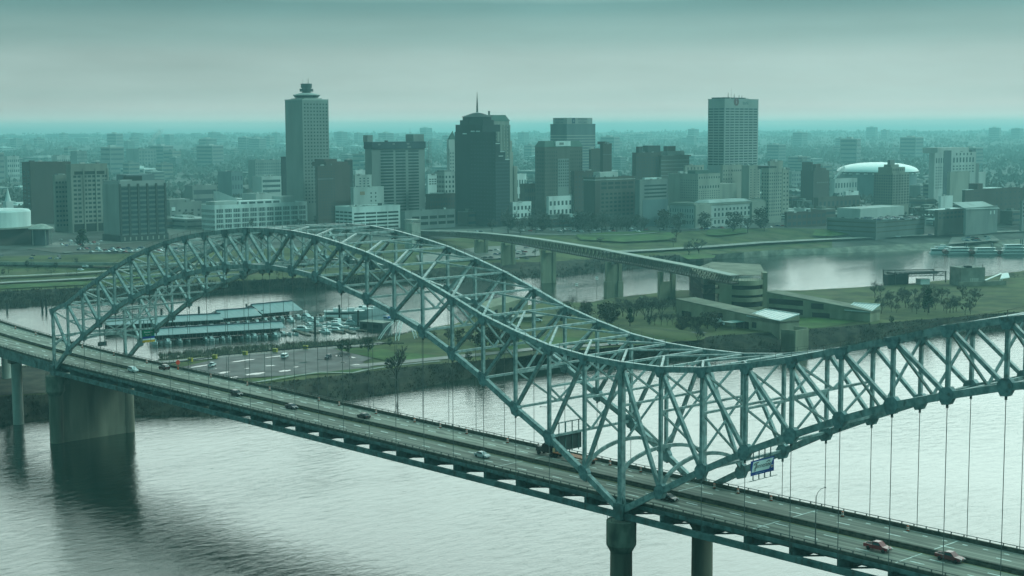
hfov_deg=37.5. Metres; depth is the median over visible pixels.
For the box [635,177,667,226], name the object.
office building
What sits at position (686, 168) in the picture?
office building
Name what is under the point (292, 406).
sedan car
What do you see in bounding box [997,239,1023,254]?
paddle riverboat
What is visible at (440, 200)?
office building
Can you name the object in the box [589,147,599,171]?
office building
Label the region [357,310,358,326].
mooring pile
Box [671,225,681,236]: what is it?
bare tree
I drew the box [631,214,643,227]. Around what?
brushy tree
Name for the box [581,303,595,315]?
brushy tree
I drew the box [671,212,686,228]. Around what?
brushy tree
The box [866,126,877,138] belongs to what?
distant building
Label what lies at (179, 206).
office building
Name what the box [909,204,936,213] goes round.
city building
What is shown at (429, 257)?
car park
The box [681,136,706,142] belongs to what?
distant building
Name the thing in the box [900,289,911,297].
bare tree
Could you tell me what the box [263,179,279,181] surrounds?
window
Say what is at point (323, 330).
flybridge yacht
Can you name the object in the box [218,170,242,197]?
office building
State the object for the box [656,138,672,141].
distant building
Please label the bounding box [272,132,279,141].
distant building
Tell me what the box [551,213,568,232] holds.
bare tree
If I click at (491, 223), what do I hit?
bare tree
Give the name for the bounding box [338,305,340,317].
mooring pile
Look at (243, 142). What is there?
distant building
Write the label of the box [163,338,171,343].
cabin cruiser
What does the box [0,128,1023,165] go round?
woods
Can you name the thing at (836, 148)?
distant building
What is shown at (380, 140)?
distant building
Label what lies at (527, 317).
white framed pavilion
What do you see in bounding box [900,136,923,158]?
distant building
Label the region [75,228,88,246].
conifer tree
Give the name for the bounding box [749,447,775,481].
welcome sign
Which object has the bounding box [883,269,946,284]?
amphitheatre stage
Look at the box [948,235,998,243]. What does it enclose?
car park
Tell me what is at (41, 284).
grass field
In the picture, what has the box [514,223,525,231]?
bare tree
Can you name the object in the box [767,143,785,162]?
distant building
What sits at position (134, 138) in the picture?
distant building
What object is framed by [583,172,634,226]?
office building
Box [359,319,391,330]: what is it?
floating workshop
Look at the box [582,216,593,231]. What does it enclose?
bare tree
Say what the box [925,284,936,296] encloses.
bare tree
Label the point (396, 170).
hotel building
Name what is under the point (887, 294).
bare tree
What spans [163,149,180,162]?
distant building
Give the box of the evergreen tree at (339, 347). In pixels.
[336,338,344,350]
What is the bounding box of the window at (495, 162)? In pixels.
[471,162,509,219]
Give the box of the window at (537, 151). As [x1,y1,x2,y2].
[537,151,581,194]
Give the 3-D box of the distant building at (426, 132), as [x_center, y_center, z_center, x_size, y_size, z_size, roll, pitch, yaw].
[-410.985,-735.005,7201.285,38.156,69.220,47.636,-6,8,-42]
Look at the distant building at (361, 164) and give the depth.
3109.23 m
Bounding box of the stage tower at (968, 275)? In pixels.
[949,264,1005,286]
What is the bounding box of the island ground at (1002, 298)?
[0,271,1023,424]
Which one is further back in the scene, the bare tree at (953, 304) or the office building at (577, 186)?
the office building at (577, 186)
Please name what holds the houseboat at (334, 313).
on the river
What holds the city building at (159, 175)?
on the mainland ground at (24, 253)
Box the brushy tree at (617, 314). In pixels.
[603,303,619,322]
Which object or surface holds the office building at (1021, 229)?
on the mainland ground at (24, 253)
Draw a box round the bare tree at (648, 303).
[638,297,655,312]
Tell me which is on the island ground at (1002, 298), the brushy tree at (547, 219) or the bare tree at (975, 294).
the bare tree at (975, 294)
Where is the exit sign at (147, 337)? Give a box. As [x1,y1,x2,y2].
[141,319,154,342]
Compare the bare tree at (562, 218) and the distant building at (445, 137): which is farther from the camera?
the distant building at (445, 137)
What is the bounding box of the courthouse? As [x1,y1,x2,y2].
[668,198,766,228]
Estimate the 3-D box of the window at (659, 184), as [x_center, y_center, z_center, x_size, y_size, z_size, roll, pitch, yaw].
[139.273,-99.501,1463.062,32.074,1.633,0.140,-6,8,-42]
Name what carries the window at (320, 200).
in the office building at (332, 183)
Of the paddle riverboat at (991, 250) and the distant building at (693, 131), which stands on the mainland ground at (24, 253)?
the distant building at (693, 131)
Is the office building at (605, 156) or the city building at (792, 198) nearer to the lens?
the office building at (605, 156)
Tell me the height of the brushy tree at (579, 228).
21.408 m
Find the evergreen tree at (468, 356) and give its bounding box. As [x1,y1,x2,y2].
[465,351,471,360]
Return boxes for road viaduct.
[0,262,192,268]
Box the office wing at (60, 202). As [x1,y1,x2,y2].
[53,174,67,231]
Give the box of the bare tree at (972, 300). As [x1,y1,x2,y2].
[965,296,975,309]
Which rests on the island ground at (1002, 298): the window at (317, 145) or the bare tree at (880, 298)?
the bare tree at (880, 298)
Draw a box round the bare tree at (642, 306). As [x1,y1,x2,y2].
[637,301,649,319]
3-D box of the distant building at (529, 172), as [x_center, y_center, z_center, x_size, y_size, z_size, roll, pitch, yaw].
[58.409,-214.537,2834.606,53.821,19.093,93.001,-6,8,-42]
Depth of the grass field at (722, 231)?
1394.28 m
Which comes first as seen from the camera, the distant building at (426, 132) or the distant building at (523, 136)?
the distant building at (523, 136)
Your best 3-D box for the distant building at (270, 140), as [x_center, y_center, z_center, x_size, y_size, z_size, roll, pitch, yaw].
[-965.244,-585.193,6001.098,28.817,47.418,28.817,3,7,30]
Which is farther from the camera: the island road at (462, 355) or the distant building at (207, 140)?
the distant building at (207, 140)
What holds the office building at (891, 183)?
on the mainland ground at (24, 253)
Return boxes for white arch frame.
[378,318,419,340]
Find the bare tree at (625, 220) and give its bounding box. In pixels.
[621,216,631,227]
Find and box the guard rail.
[167,343,403,363]
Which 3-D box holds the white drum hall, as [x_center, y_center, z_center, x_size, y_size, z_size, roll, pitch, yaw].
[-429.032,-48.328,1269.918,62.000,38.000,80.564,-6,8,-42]
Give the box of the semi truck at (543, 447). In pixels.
[536,443,597,463]
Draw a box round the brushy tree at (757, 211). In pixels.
[752,206,768,227]
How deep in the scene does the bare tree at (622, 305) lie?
833.77 m
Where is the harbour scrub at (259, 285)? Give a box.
[0,253,676,308]
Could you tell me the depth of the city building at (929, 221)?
1527.66 m
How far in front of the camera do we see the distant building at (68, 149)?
4251.93 m
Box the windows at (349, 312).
[325,312,349,314]
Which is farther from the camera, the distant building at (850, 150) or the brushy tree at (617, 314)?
the distant building at (850, 150)
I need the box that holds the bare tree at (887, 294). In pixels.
[884,293,891,301]
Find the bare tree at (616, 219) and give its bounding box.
[611,213,623,231]
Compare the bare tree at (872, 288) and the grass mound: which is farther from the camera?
the bare tree at (872, 288)
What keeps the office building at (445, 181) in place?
on the mainland ground at (24, 253)
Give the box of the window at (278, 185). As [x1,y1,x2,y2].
[263,184,279,186]
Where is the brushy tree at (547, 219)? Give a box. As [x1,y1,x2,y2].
[536,212,550,229]
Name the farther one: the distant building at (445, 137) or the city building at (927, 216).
the distant building at (445, 137)
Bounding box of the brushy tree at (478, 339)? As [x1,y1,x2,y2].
[470,324,496,346]
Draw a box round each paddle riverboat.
[942,242,971,254]
[968,243,998,254]
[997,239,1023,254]
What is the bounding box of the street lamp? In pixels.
[815,487,825,542]
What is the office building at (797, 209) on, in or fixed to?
on the mainland ground at (24, 253)
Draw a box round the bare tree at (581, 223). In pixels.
[572,219,582,231]
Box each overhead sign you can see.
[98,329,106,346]
[555,419,580,452]
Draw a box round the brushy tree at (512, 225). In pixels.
[501,214,514,229]
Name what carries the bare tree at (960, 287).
on the island ground at (1002, 298)
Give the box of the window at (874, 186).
[874,186,891,203]
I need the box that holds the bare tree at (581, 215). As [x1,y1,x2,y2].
[576,210,591,231]
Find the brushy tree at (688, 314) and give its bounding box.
[680,311,690,320]
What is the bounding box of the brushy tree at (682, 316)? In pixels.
[674,315,687,327]
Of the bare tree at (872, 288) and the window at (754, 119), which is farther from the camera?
the window at (754, 119)
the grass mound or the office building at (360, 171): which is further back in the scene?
the office building at (360, 171)
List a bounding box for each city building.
[19,158,22,172]
[145,170,164,179]
[167,216,172,227]
[169,156,180,166]
[171,215,201,228]
[184,173,208,177]
[231,149,238,156]
[457,209,475,225]
[526,178,534,182]
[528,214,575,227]
[613,156,625,169]
[789,188,800,195]
[789,194,800,205]
[793,198,811,206]
[811,206,835,222]
[812,148,819,154]
[909,196,934,205]
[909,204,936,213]
[910,183,922,197]
[910,214,931,218]
[923,183,927,198]
[925,218,934,224]
[1000,208,1019,223]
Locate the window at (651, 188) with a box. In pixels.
[644,188,666,189]
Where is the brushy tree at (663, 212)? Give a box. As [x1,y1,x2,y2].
[654,209,675,230]
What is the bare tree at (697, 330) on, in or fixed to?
on the island ground at (1002, 298)
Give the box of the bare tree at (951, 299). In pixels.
[944,297,957,308]
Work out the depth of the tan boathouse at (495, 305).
847.91 m
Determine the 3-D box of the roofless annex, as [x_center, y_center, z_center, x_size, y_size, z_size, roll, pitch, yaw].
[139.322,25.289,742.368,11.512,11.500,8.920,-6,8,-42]
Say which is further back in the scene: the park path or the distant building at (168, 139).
the distant building at (168, 139)
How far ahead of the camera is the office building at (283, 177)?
1617.73 m
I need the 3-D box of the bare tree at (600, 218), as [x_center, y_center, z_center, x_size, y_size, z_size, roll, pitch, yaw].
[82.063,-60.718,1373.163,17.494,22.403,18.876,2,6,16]
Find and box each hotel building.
[363,134,425,210]
[923,147,985,202]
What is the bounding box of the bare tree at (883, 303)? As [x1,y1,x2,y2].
[876,299,889,312]
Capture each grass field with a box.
[0,280,128,288]
[122,273,162,278]
[577,231,675,241]
[680,252,715,258]
[706,228,746,234]
[813,229,847,235]
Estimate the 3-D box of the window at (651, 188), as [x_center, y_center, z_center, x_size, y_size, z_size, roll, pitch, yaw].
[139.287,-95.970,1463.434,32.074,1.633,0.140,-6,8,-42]
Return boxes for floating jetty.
[291,329,310,335]
[328,328,345,333]
[340,328,355,333]
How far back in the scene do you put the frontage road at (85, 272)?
1062.64 m
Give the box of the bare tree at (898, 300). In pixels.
[891,295,903,303]
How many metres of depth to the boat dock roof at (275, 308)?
884.18 m
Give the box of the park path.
[515,232,657,234]
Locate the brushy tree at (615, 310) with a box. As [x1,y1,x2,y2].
[603,303,620,318]
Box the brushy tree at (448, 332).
[443,328,449,339]
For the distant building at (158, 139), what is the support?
on the mainland ground at (24, 253)
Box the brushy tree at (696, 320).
[690,316,701,327]
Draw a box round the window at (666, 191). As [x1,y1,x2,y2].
[644,191,666,193]
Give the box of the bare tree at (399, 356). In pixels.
[384,345,407,386]
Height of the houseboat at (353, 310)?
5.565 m
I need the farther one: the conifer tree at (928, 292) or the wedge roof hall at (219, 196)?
the wedge roof hall at (219, 196)
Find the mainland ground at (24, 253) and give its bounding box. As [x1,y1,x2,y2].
[0,131,1023,307]
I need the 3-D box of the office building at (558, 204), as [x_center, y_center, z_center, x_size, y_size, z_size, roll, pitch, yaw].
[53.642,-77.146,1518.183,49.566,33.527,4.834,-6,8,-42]
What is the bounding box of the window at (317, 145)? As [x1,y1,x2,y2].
[305,145,327,202]
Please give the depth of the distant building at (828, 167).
2750.41 m
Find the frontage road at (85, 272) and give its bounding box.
[0,260,249,276]
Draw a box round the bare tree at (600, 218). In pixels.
[594,209,611,232]
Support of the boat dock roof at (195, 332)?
on the river
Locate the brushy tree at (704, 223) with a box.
[698,211,712,229]
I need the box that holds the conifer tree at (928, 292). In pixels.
[922,287,934,312]
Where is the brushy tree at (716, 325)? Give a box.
[708,312,722,330]
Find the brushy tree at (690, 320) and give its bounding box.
[687,316,694,328]
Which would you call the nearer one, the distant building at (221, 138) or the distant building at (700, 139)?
the distant building at (700, 139)
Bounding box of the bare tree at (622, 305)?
[615,298,628,316]
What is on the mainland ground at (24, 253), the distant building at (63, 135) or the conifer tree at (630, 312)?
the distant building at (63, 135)
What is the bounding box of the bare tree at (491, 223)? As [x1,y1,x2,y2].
[488,219,497,228]
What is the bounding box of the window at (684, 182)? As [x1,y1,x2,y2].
[682,182,697,197]
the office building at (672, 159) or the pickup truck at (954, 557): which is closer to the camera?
the pickup truck at (954, 557)
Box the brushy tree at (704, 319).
[699,311,713,328]
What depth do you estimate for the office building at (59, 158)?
2499.31 m
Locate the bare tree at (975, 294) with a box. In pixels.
[970,288,982,304]
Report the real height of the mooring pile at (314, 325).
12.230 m
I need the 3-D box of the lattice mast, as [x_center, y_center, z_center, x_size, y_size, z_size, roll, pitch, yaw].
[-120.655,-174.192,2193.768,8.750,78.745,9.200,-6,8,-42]
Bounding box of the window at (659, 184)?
[644,184,666,186]
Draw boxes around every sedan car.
[285,403,297,409]
[357,413,370,418]
[474,451,490,458]
[660,493,678,501]
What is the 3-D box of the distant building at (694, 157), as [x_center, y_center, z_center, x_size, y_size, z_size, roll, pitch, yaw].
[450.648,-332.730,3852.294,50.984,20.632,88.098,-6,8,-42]
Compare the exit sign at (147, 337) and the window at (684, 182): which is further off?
the window at (684, 182)
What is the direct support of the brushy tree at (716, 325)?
on the island ground at (1002, 298)
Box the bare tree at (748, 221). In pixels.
[743,217,753,232]
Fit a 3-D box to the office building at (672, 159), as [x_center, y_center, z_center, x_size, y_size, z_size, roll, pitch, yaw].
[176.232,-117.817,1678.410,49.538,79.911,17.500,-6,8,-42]
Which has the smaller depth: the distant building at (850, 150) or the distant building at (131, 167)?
the distant building at (131, 167)
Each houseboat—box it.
[322,308,351,317]
[342,307,364,314]
[355,306,370,310]
[929,246,947,253]
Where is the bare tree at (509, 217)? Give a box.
[500,207,516,233]
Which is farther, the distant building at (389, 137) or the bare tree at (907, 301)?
the distant building at (389, 137)
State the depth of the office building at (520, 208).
1497.41 m
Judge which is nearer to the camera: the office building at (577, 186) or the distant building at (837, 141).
the office building at (577, 186)
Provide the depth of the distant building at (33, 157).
3945.76 m
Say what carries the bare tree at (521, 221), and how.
on the mainland ground at (24, 253)
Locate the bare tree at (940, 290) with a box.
[936,288,947,301]
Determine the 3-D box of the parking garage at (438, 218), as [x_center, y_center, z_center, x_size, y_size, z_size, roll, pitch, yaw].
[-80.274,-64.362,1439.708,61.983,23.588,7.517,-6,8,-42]
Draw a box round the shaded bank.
[0,366,134,394]
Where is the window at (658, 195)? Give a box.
[644,195,665,197]
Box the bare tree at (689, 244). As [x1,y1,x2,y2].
[683,240,696,254]
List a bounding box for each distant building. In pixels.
[0,146,13,151]
[0,152,4,182]
[10,138,22,147]
[22,144,30,150]
[23,156,43,161]
[34,137,44,147]
[42,155,52,160]
[59,132,67,140]
[64,146,76,154]
[74,137,96,141]
[100,145,123,174]
[107,132,122,146]
[120,166,155,173]
[123,140,134,148]
[123,161,139,173]
[129,136,138,146]
[131,132,139,142]
[150,144,172,162]
[156,137,163,143]
[156,162,172,179]
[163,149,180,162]
[164,134,173,144]
[196,144,223,166]
[199,137,216,144]
[208,131,219,138]
[217,134,226,141]
[238,136,251,151]
[249,137,265,150]
[264,135,274,146]
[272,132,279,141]
[274,143,285,147]
[329,147,342,150]
[336,131,347,144]
[341,154,352,161]
[344,145,361,149]
[352,152,364,169]
[354,132,362,142]
[359,161,364,169]
[375,138,385,141]
[378,132,393,141]
[420,127,431,138]
[429,138,435,146]
[430,165,446,171]
[433,141,440,147]
[442,135,449,140]
[517,169,534,175]
[518,131,528,143]
[524,144,534,155]
[600,135,619,155]
[613,134,629,139]
[621,133,634,138]
[628,133,652,138]
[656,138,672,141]
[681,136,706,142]
[684,154,707,161]
[686,135,696,145]
[688,128,698,136]
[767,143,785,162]
[787,155,810,170]
[793,131,807,146]
[811,158,822,163]
[817,163,831,177]
[833,145,839,152]
[835,137,845,145]
[840,137,860,163]
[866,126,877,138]
[881,129,888,137]
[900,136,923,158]
[968,146,982,168]
[988,127,1000,140]
[1011,128,1022,138]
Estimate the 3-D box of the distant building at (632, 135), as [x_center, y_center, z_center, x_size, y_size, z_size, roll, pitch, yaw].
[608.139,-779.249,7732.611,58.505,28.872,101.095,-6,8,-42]
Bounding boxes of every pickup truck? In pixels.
[863,540,892,552]
[934,550,965,563]
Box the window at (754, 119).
[725,119,756,164]
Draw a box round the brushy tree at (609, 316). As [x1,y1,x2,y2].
[597,301,617,322]
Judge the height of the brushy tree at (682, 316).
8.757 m
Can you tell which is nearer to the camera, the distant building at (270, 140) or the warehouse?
the warehouse
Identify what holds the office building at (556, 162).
on the mainland ground at (24, 253)
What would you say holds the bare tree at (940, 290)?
on the island ground at (1002, 298)
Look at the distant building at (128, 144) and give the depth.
5088.33 m
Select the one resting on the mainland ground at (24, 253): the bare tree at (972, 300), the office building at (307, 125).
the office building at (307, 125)
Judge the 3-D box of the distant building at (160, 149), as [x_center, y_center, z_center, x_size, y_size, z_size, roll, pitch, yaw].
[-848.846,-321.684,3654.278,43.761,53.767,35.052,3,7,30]
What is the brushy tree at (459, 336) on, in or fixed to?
on the island ground at (1002, 298)
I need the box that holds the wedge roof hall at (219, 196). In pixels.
[213,191,236,200]
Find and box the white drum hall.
[0,208,53,245]
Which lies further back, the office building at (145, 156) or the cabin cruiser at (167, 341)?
the office building at (145, 156)
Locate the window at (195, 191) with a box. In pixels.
[194,189,215,193]
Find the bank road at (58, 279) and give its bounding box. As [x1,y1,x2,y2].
[0,258,357,282]
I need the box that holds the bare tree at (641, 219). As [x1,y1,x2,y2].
[637,217,650,226]
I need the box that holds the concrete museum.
[689,262,767,308]
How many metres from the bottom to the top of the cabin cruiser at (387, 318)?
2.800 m
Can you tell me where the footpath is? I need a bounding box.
[253,361,436,382]
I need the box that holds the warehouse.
[962,183,1023,222]
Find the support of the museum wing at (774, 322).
on the island ground at (1002, 298)
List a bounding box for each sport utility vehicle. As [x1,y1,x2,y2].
[128,366,138,372]
[158,364,169,369]
[230,389,242,396]
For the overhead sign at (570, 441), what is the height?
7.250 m
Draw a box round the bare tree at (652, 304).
[645,296,660,312]
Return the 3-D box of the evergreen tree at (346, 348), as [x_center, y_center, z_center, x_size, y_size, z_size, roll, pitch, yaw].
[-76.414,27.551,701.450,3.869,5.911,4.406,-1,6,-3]
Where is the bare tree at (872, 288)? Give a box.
[870,279,882,292]
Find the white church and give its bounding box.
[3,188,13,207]
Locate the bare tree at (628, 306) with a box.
[621,301,635,313]
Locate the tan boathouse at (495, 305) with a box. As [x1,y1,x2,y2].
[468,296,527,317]
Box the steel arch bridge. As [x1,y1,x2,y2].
[0,219,1023,575]
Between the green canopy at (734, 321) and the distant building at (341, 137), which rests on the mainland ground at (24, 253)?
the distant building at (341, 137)
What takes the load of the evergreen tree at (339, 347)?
on the island ground at (1002, 298)
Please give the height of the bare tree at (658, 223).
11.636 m
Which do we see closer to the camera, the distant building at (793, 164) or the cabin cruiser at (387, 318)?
the cabin cruiser at (387, 318)
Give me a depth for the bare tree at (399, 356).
626.64 m
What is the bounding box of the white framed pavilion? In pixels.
[509,314,544,321]
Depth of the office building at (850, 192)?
1655.21 m
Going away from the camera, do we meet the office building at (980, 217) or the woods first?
the office building at (980, 217)
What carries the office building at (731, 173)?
on the mainland ground at (24, 253)
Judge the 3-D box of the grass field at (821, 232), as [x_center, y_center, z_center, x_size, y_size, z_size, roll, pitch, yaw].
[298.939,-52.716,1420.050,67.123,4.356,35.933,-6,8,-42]
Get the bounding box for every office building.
[4,155,19,182]
[10,136,38,138]
[22,160,70,223]
[46,134,87,138]
[51,155,69,160]
[66,162,108,232]
[70,150,86,163]
[102,174,168,241]
[103,134,130,138]
[126,148,156,167]
[167,198,201,216]
[184,184,216,203]
[191,133,200,137]
[201,195,307,230]
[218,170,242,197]
[242,192,280,199]
[248,159,281,189]
[252,175,281,195]
[281,156,286,195]
[285,79,328,223]
[312,159,349,223]
[344,159,352,204]
[350,185,383,204]
[353,169,364,174]
[353,174,371,186]
[425,192,454,209]
[426,173,436,193]
[435,170,454,192]
[447,131,454,170]
[455,97,509,226]
[488,111,516,201]
[510,201,530,218]
[517,173,525,197]
[520,182,534,216]
[535,141,582,213]
[546,194,571,214]
[550,118,595,169]
[570,169,594,213]
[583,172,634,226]
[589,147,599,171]
[597,141,611,171]
[632,145,660,179]
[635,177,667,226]
[658,146,690,184]
[668,170,736,218]
[683,164,703,171]
[707,96,758,172]
[720,164,742,197]
[741,164,760,198]
[758,166,781,222]
[768,159,782,167]
[781,167,789,212]
[784,209,825,227]
[789,171,800,185]
[794,207,809,211]
[798,156,829,205]
[814,195,859,207]
[830,178,856,195]
[843,190,858,195]
[873,160,909,214]
[925,208,963,235]
[938,194,952,208]
[947,171,969,201]
[953,201,999,235]
[1019,201,1023,231]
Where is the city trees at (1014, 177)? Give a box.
[0,144,1023,218]
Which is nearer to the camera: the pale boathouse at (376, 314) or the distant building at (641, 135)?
the pale boathouse at (376, 314)
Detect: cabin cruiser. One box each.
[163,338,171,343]
[208,335,214,340]
[250,333,257,338]
[270,332,278,336]
[292,326,312,330]
[305,316,316,320]
[329,327,343,330]
[384,316,392,320]
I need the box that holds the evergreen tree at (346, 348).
[344,341,351,351]
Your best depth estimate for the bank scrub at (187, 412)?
651.52 m
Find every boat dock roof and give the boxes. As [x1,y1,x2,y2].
[103,313,223,331]
[154,320,286,343]
[212,307,261,323]
[248,300,302,321]
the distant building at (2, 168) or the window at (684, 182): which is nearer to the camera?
the window at (684, 182)
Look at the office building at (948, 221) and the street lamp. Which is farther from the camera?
the office building at (948, 221)
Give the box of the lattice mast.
[426,141,431,173]
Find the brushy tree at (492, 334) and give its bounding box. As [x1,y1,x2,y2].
[485,324,497,344]
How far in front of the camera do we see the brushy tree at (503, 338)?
704.25 m
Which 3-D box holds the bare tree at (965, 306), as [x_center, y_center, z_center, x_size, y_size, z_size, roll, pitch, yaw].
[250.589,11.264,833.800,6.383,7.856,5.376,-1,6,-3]
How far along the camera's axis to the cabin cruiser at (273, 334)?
808.93 m
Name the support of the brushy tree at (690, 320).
on the island ground at (1002, 298)
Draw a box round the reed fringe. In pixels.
[158,330,413,359]
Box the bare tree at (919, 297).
[914,293,923,307]
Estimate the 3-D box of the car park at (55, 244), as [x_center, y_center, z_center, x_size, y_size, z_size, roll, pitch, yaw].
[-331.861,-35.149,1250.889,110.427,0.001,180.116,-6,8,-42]
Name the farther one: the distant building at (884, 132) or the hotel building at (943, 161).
the distant building at (884, 132)
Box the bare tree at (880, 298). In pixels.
[874,294,884,303]
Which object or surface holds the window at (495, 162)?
in the office building at (482, 176)
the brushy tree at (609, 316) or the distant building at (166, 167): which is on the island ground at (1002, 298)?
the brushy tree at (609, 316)
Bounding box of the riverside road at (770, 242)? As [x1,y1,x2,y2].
[600,230,1018,252]
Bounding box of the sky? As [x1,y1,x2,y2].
[0,0,1023,134]
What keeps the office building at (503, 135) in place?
on the mainland ground at (24, 253)
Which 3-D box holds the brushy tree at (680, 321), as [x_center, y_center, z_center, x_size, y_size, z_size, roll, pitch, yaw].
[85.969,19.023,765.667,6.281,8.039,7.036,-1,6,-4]
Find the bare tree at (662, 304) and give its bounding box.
[654,298,672,319]
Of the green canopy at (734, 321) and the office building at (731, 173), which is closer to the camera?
the green canopy at (734, 321)
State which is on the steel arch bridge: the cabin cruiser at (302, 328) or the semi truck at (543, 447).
the semi truck at (543, 447)
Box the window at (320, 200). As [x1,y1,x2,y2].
[320,200,334,215]
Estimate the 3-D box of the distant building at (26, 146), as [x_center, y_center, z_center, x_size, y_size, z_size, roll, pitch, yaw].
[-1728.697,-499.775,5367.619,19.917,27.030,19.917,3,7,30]
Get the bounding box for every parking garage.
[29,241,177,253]
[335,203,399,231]
[400,208,454,229]
[827,205,924,239]
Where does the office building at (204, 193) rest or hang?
on the mainland ground at (24, 253)
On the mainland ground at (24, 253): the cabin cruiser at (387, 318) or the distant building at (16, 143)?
the distant building at (16, 143)
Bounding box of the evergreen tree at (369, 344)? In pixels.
[364,337,373,350]
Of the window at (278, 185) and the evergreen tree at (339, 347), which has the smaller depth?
the evergreen tree at (339, 347)
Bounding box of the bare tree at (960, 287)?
[956,284,967,298]
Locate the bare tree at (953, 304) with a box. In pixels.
[949,299,958,309]
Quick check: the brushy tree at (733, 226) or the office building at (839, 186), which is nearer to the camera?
the brushy tree at (733, 226)
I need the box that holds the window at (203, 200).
[194,198,213,202]
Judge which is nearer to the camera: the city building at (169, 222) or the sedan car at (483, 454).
the sedan car at (483, 454)
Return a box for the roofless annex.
[781,326,808,351]
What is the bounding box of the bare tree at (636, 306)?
[625,299,644,315]
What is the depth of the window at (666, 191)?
1461.82 m
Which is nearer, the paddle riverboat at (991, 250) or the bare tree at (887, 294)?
the bare tree at (887, 294)
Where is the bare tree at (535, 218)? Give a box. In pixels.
[527,208,546,232]
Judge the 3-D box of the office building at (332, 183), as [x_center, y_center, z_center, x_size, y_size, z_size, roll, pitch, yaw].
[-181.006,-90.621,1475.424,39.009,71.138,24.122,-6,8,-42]
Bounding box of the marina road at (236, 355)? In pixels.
[157,342,384,362]
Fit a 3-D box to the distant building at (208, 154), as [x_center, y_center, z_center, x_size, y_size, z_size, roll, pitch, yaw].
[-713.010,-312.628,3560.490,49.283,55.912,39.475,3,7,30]
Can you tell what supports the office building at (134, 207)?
on the mainland ground at (24, 253)
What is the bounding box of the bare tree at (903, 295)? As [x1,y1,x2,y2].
[900,291,911,307]
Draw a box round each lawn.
[249,368,365,381]
[337,347,441,359]
[473,336,620,350]
[799,317,855,327]
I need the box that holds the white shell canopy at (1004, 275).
[985,273,1009,280]
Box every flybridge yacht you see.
[300,311,309,317]
[318,325,330,333]
[327,320,349,327]
[344,317,359,324]
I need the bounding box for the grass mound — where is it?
[612,326,704,340]
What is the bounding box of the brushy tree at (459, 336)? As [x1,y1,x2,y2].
[454,329,463,343]
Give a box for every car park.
[44,241,187,251]
[416,244,539,261]
[432,228,515,234]
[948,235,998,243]
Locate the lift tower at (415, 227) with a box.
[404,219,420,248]
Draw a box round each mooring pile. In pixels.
[314,316,315,334]
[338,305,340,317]
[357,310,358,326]
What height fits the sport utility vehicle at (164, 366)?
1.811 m
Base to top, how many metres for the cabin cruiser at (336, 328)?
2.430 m
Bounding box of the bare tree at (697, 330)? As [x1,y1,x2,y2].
[690,321,704,346]
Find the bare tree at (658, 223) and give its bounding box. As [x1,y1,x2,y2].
[654,221,664,229]
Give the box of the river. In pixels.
[0,245,1023,575]
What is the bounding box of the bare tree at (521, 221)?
[514,218,524,225]
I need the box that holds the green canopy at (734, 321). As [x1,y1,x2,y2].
[722,320,744,322]
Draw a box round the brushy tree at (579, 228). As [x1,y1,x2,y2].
[571,211,588,229]
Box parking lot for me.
[184,349,370,377]
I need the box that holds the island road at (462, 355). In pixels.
[351,331,705,366]
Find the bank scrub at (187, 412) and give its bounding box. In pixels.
[0,311,1013,424]
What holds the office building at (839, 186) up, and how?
on the mainland ground at (24, 253)
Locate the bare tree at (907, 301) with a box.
[905,296,912,307]
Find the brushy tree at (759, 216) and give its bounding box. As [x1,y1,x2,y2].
[754,213,767,225]
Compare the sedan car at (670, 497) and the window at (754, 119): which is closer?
the sedan car at (670, 497)
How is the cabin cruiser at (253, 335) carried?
on the river
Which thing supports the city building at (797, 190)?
on the mainland ground at (24, 253)
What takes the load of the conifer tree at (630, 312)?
on the island ground at (1002, 298)
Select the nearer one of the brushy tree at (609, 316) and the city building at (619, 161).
the brushy tree at (609, 316)
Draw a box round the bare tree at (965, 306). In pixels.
[961,302,969,311]
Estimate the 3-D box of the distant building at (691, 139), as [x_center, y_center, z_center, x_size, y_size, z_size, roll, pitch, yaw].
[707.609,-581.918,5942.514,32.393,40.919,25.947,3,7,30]
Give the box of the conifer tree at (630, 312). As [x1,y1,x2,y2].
[626,307,633,325]
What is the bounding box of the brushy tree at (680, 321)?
[676,318,687,329]
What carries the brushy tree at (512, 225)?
on the mainland ground at (24, 253)
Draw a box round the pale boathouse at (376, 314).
[351,308,384,322]
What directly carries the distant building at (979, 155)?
on the mainland ground at (24, 253)
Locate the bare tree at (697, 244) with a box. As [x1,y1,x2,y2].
[692,238,706,252]
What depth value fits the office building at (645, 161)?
1646.76 m
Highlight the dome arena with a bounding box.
[835,162,919,195]
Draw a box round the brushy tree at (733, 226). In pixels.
[725,210,741,230]
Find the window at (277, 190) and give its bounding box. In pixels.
[263,189,279,191]
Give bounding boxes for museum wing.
[675,297,799,338]
[766,290,880,321]
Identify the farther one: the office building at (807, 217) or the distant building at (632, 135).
the distant building at (632, 135)
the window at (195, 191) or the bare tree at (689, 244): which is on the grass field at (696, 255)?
the bare tree at (689, 244)
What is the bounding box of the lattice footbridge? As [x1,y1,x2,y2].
[421,230,739,299]
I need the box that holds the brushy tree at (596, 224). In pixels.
[590,213,601,229]
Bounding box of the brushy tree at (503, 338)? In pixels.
[492,332,506,349]

